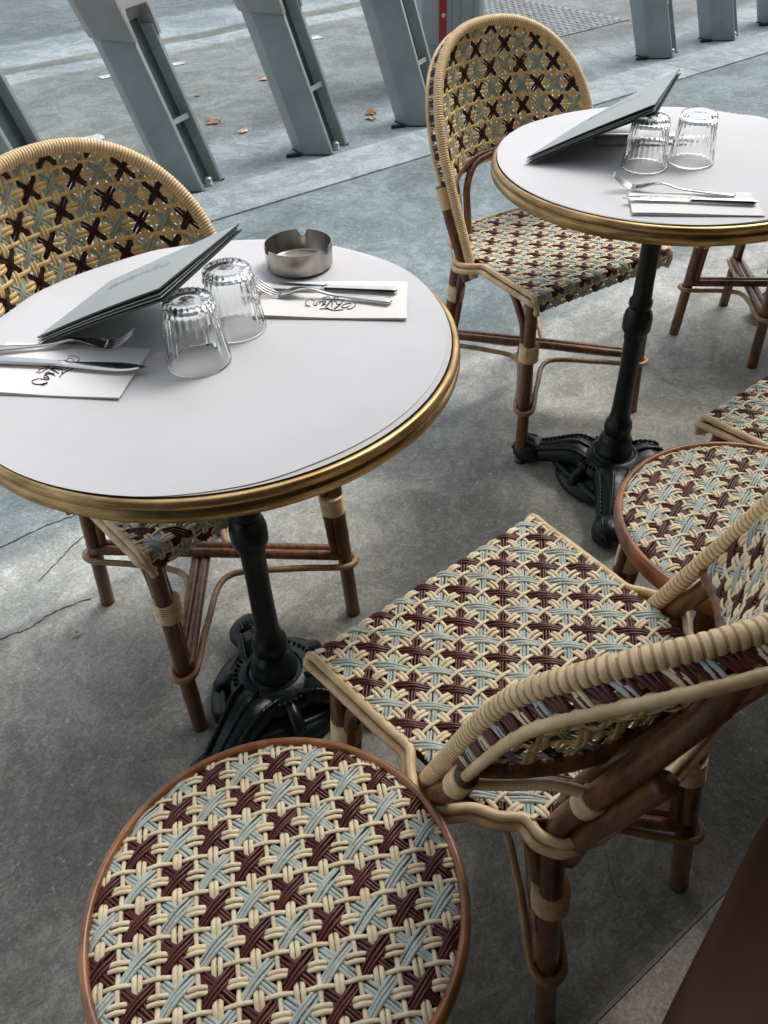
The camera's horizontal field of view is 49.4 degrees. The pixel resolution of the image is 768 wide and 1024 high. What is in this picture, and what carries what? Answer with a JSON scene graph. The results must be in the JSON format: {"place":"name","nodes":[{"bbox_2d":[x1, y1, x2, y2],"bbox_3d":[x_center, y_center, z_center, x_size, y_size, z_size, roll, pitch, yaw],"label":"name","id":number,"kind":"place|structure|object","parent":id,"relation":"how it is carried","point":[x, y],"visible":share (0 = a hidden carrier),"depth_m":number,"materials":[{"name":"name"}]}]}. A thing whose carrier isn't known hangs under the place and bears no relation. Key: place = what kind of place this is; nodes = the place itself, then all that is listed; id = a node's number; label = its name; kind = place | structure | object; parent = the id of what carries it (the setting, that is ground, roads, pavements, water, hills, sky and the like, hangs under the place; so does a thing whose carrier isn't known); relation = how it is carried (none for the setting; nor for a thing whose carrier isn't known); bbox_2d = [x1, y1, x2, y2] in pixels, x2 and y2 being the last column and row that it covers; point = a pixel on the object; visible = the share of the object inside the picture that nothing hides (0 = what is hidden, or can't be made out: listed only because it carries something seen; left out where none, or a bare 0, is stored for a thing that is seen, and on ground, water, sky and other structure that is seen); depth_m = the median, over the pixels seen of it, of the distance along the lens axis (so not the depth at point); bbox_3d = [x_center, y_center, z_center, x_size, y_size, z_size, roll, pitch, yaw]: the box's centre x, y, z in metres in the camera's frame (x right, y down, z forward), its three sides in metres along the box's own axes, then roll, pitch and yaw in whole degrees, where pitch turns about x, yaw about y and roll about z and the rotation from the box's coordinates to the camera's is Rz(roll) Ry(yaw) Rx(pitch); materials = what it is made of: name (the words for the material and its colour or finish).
{"place":"outdoors","nodes":[
{"label":"outdoors","id":0,"kind":"place"},
{"bbox_2d":[0,53,767,1023],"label":"pavement","id":1,"kind":"structure","parent":0,"point":[102,741],"depth_m":1.72,"materials":[{"name":"grey concrete"}]},
{"bbox_2d":[0,137,359,731],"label":"bistro chair","id":2,"kind":"object","parent":1,"relation":"on","point":[150,551],"visible":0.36,"depth_m":1.37,"materials":[{"name":"beige wicker"}]},
{"bbox_2d":[0,258,459,767],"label":"cafe table","id":3,"kind":"object","parent":1,"relation":"on","point":[267,684],"visible":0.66,"depth_m":1.24,"materials":[{"name":"grey"}]},
{"bbox_2d":[0,239,447,496],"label":"table cover","id":4,"kind":"object","parent":3,"relation":"on","point":[277,397],"visible":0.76,"depth_m":0.96,"materials":[{"name":"white paper"}]},
{"bbox_2d":[0,342,150,398],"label":"napkin","id":5,"kind":"object","parent":4,"relation":"on","point":[46,381],"visible":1,"depth_m":1.00,"materials":[{"name":"white paper"}]},
{"bbox_2d":[0,326,135,351],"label":"fork","id":6,"kind":"object","parent":5,"relation":"on","point":[100,343],"visible":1,"depth_m":1.04,"materials":[{"name":"metal"}]},
{"bbox_2d":[0,356,147,370],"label":"knife","id":7,"kind":"object","parent":5,"relation":"on","point":[108,366],"visible":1,"depth_m":1.01,"materials":[{"name":"metal"}]},
{"bbox_2d":[37,224,241,343],"bbox_3d":[-0.312,-0.294,1.069,0.208,0.104,0.200,11,43,15],"label":"menu","id":8,"kind":"object","parent":4,"relation":"on","point":[164,278],"visible":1,"depth_m":1.02,"materials":[{"name":"grey paper"}]},
{"bbox_2d":[160,287,231,377],"bbox_3d":[-0.228,-0.217,0.994,0.079,0.083,0.079,-3,41,0],"label":"tumbler","id":9,"kind":"object","parent":4,"relation":"on","point":[196,343],"visible":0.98,"depth_m":0.97,"materials":[{"name":"clear glass"}]},
{"bbox_2d":[201,257,266,342],"bbox_3d":[-0.193,-0.270,1.051,0.080,0.083,0.080,-14,43,-13],"label":"tumbler","id":10,"kind":"object","parent":4,"relation":"on","point":[229,284],"visible":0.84,"depth_m":1.03,"materials":[{"name":"clear glass"}]},
{"bbox_2d":[264,229,332,277],"bbox_3d":[-0.122,-0.372,1.201,0.097,0.034,0.097,14,44,18],"label":"ashtray","id":11,"kind":"object","parent":4,"relation":"on","point":[292,253],"visible":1,"depth_m":1.20,"materials":[{"name":"metal"}]},
{"bbox_2d":[260,281,407,319],"bbox_3d":[-0.069,-0.286,1.123,0.204,0.004,0.108,0,41,3],"label":"napkin","id":12,"kind":"object","parent":4,"relation":"on","point":[305,304],"visible":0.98,"depth_m":1.11,"materials":[{"name":"white paper"}]},
{"bbox_2d":[254,275,391,303],"bbox_3d":[-0.084,-0.297,1.118,0.195,0.020,0.024,8,42,11],"label":"fork","id":13,"kind":"object","parent":12,"relation":"on","point":[384,300],"visible":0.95,"depth_m":1.12,"materials":[{"name":"metal"}]},
{"bbox_2d":[256,282,397,293],"bbox_3d":[-0.083,-0.307,1.139,0.205,0.007,0.019,4,42,7],"label":"knife","id":14,"kind":"object","parent":12,"relation":"on","point":[359,288],"visible":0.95,"depth_m":1.13,"materials":[{"name":"metal"}]},
{"bbox_2d":[78,737,470,1023],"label":"round stool","id":15,"kind":"object","parent":1,"relation":"on","point":[295,880],"visible":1,"depth_m":0.82,"materials":[{"name":"multicoloured wicker"}]},
{"bbox_2d":[0,515,615,895],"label":"pavement cracks","id":16,"kind":"object","parent":1,"relation":"on","point":[90,598],"visible":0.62,"depth_m":1.80,"materials":[{"name":"grey concrete"}]},
{"bbox_2d":[303,492,767,1023],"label":"bistro chair","id":17,"kind":"object","parent":1,"relation":"on","point":[543,695],"visible":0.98,"depth_m":0.96,"materials":[{"name":"multicoloured wicker"}]},
{"bbox_2d":[425,13,673,463],"bbox_3d":[0.356,-0.645,1.979,0.470,0.875,0.496,-24,46,-23],"label":"bistro chair","id":18,"kind":"object","parent":1,"relation":"on","point":[536,265],"visible":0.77,"depth_m":1.91,"materials":[{"name":"wicker"}]},
{"bbox_2d":[491,111,767,547],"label":"cafe table","id":19,"kind":"object","parent":1,"relation":"on","point":[592,471],"visible":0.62,"depth_m":1.75,"materials":[{"name":"grey metal"}]},
{"bbox_2d":[497,107,767,224],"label":"table cover","id":20,"kind":"object","parent":19,"relation":"on","point":[579,176],"visible":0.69,"depth_m":1.45,"materials":[{"name":"white paper"}]},
{"bbox_2d":[526,69,680,162],"bbox_3d":[0.407,-0.731,1.529,0.206,0.101,0.307,15,44,19],"label":"menu","id":21,"kind":"object","parent":20,"relation":"on","point":[650,99],"visible":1,"depth_m":1.47,"materials":[{"name":"grey paper"}]},
{"bbox_2d":[595,131,674,144],"bbox_3d":[0.478,-0.706,1.572,0.161,0.004,0.067,1,41,4],"label":"napkin","id":22,"kind":"object","parent":20,"relation":"on","point":[614,141],"visible":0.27,"depth_m":1.55,"materials":[{"name":"white paper"}]},
{"bbox_2d":[593,132,674,138],"bbox_3d":[0.494,-0.706,1.562,0.205,0.008,0.020,-1,41,3],"label":"knife","id":23,"kind":"object","parent":22,"relation":"on","point":[614,135],"visible":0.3,"depth_m":1.56,"materials":[{"name":"metal"}]},
{"bbox_2d":[620,112,669,174],"bbox_3d":[0.454,-0.637,1.435,0.079,0.083,0.079,-27,47,-25],"label":"tumbler","id":24,"kind":"object","parent":20,"relation":"on","point":[646,148],"visible":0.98,"depth_m":1.42,"materials":[{"name":"clear glass"}]},
{"bbox_2d":[668,106,718,168],"bbox_3d":[0.539,-0.650,1.446,0.079,0.083,0.079,25,48,28],"label":"tumbler","id":25,"kind":"object","parent":20,"relation":"on","point":[693,145],"visible":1,"depth_m":1.43,"materials":[{"name":"clear glass"}]},
{"bbox_2d":[628,192,765,215],"bbox_3d":[0.493,-0.492,1.329,0.201,0.004,0.096,3,42,6],"label":"napkin","id":26,"kind":"object","parent":20,"relation":"on","point":[664,207],"visible":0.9,"depth_m":1.31,"materials":[{"name":"white paper"}]},
{"bbox_2d":[613,171,735,196],"bbox_3d":[0.470,-0.531,1.354,0.195,0.020,0.024,12,44,16],"label":"fork","id":27,"kind":"object","parent":26,"relation":"on","point":[622,182],"visible":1,"depth_m":1.36,"materials":[{"name":"metal"}]},
{"bbox_2d":[623,195,757,204],"bbox_3d":[0.484,-0.496,1.324,0.205,0.007,0.019,5,42,9],"label":"knife","id":28,"kind":"object","parent":26,"relation":"on","point":[739,201],"visible":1,"depth_m":1.32,"materials":[{"name":"metal"}]},
{"bbox_2d":[612,442,767,633],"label":"round stool","id":29,"kind":"object","parent":1,"relation":"on","point":[677,509],"visible":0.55,"depth_m":1.24,"materials":[{"name":"wicker"}]},
{"bbox_2d":[669,244,767,368],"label":"chair","id":30,"kind":"object","parent":1,"relation":"on","point":[756,300],"visible":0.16,"depth_m":2.35,"materials":[{"name":"wood"}]},
{"bbox_2d":[695,376,767,446],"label":"bistro chair","id":31,"kind":"object","parent":1,"relation":"on","point":[741,417],"visible":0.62,"depth_m":1.40,"materials":[{"name":"wicker"}]},
{"bbox_2d":[0,0,767,241],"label":"road","id":32,"kind":"structure","parent":0,"point":[53,67],"depth_m":4.99,"materials":[{"name":"grey asphalt"}]},
{"bbox_2d":[0,61,83,235],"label":"bicycle dock","id":33,"kind":"object","parent":32,"relation":"on","point":[17,129],"visible":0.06,"depth_m":3.08,"materials":[{"name":"grey paint"}]},
{"bbox_2d":[67,0,224,192],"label":"bicycle dock","id":34,"kind":"object","parent":32,"relation":"on","point":[124,35],"visible":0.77,"depth_m":3.30,"materials":[{"name":"grey metal"}]},
{"bbox_2d":[83,35,322,139],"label":"road markings","id":35,"kind":"object","parent":32,"relation":"on","point":[98,136],"visible":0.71,"depth_m":4.96,"materials":[{"name":"white paint"}]},
{"bbox_2d":[205,119,219,123],"bbox_3d":[-0.867,-1.971,4.210,0.083,0.015,0.058,-18,44,-17],"label":"dry leaf","id":36,"kind":"object","parent":32,"relation":"on","point":[213,121],"visible":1,"depth_m":4.20,"materials":[{"name":"brown plant"}]},
{"bbox_2d":[258,75,266,79],"bbox_3d":[-0.667,-2.512,4.809,0.123,0.021,0.094,-4,41,-1],"label":"dry leaf","id":37,"kind":"object","parent":32,"relation":"on","point":[263,77],"visible":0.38,"depth_m":4.79,"materials":[{"name":"beige plant"}]},
{"bbox_2d":[233,0,348,157],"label":"bicycle dock","id":38,"kind":"object","parent":32,"relation":"on","point":[280,35],"visible":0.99,"depth_m":3.63,"materials":[{"name":"grey metal"}]},
{"bbox_2d":[365,108,376,113],"bbox_3d":[-0.066,-2.040,4.246,0.066,0.016,0.087,12,43,16],"label":"dry leaf","id":39,"kind":"object","parent":32,"relation":"on","point":[371,111],"visible":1,"depth_m":4.24,"materials":[{"name":"brown plant"}]},
{"bbox_2d":[360,0,433,128],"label":"bicycle dock","id":40,"kind":"object","parent":32,"relation":"on","point":[396,32],"visible":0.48,"depth_m":3.90,"materials":[{"name":"grey metal"}]},
{"bbox_2d":[484,0,628,36],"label":"access cover","id":41,"kind":"object","parent":32,"relation":"on","point":[559,21],"visible":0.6,"depth_m":5.76,"materials":[{"name":"metal"}]},
{"bbox_2d":[630,0,677,60],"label":"bicycle dock","id":42,"kind":"object","parent":32,"relation":"on","point":[653,23],"visible":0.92,"depth_m":4.78,"materials":[{"name":"grey metal"}]},
{"bbox_2d":[696,0,738,42],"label":"bicycle dock","id":43,"kind":"object","parent":32,"relation":"on","point":[717,20],"visible":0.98,"depth_m":5.06,"materials":[{"name":"grey metal"}]},
{"bbox_2d":[756,0,767,26],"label":"bicycle dock","id":44,"kind":"object","parent":32,"relation":"on","point":[762,12],"visible":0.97,"depth_m":5.37,"materials":[{"name":"grey metal"}]},
{"bbox_2d":[416,0,483,81],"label":"station pillar","id":45,"kind":"structure","parent":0,"point":[441,20],"depth_m":4.38,"materials":[{"name":"grey metal"}]},
{"label":"ground","id":46,"kind":"structure","parent":0,"visible":0},
{"bbox_2d":[5,202,194,280],"bbox_3d":[-1.372,-0.850,3.018,1.516,0.086,0.296,-28,47,-26],"label":"kerb stone","id":47,"kind":"object","parent":46,"relation":"on","point":[92,242],"depth_m":3.12,"materials":[{"name":"stone"}]},
{"bbox_2d":[177,123,492,221],"bbox_3d":[-0.163,-1.489,3.681,1.516,0.086,0.296,-28,47,-26],"label":"kerb stone","id":48,"kind":"object","parent":46,"relation":"on","point":[229,200],"visible":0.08,"depth_m":3.56,"materials":[{"name":"stone"}]},
{"bbox_2d":[467,62,701,133],"bbox_3d":[1.046,-2.128,4.344,1.516,0.086,0.296,-28,47,-26],"label":"kerb stone","id":49,"kind":"object","parent":46,"relation":"on","point":[615,86],"visible":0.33,"depth_m":4.46,"materials":[{"name":"stone"}]},
{"bbox_2d":[588,879,732,1023],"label":"metal edging","id":50,"kind":"object","parent":46,"relation":"on","point":[642,973],"depth_m":1.18,"materials":[{"name":"metal"}]},
{"bbox_2d":[597,894,725,1023],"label":"doorstep","id":51,"kind":"object","parent":46,"relation":"on","point":[648,997],"depth_m":1.14,"materials":[{"name":"stone"}]},
{"bbox_2d":[662,817,767,1023],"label":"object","id":52,"kind":"object","parent":51,"relation":"on","point":[725,980],"visible":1,"depth_m":0.63,"materials":[{"name":"brown"}]},
{"bbox_2d":[660,31,767,72],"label":"kerb stone","id":53,"kind":"object","parent":46,"relation":"on","point":[723,55],"visible":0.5,"depth_m":4.80,"materials":[{"name":"stone"}]}
]}

